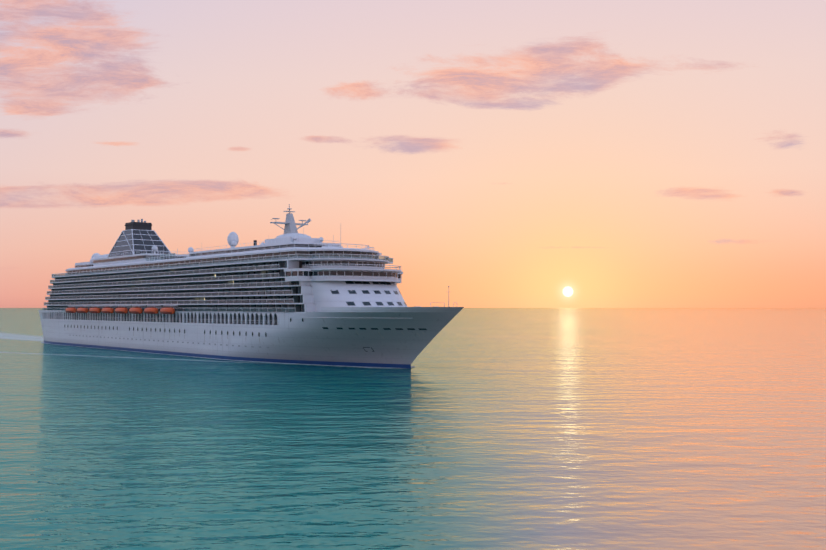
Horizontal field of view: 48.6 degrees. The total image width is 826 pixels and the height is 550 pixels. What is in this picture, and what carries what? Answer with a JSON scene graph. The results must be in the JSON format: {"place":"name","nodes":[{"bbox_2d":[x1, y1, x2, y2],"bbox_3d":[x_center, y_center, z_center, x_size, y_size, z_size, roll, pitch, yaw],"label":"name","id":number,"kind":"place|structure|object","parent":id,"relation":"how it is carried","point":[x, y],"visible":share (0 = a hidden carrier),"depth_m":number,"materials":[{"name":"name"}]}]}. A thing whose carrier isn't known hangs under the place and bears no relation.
{"place":"outdoors","nodes":[
{"label":"outdoors","id":0,"kind":"place"},
{"bbox_2d":[0,308,825,549],"bbox_3d":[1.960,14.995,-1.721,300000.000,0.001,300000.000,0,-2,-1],"label":"sea","id":1,"kind":"structure","parent":0,"point":[589,429],"depth_m":102.97,"materials":[{"name":"liquid"}]},
{"bbox_2d":[39,204,463,367],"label":"cruise ship","id":2,"kind":"object","parent":1,"relation":"on","point":[291,295],"visible":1,"depth_m":261.77,"materials":[{"name":"white metal"}]},
{"bbox_2d":[0,0,825,307],"label":"sky","id":3,"kind":"structure","parent":0,"point":[501,153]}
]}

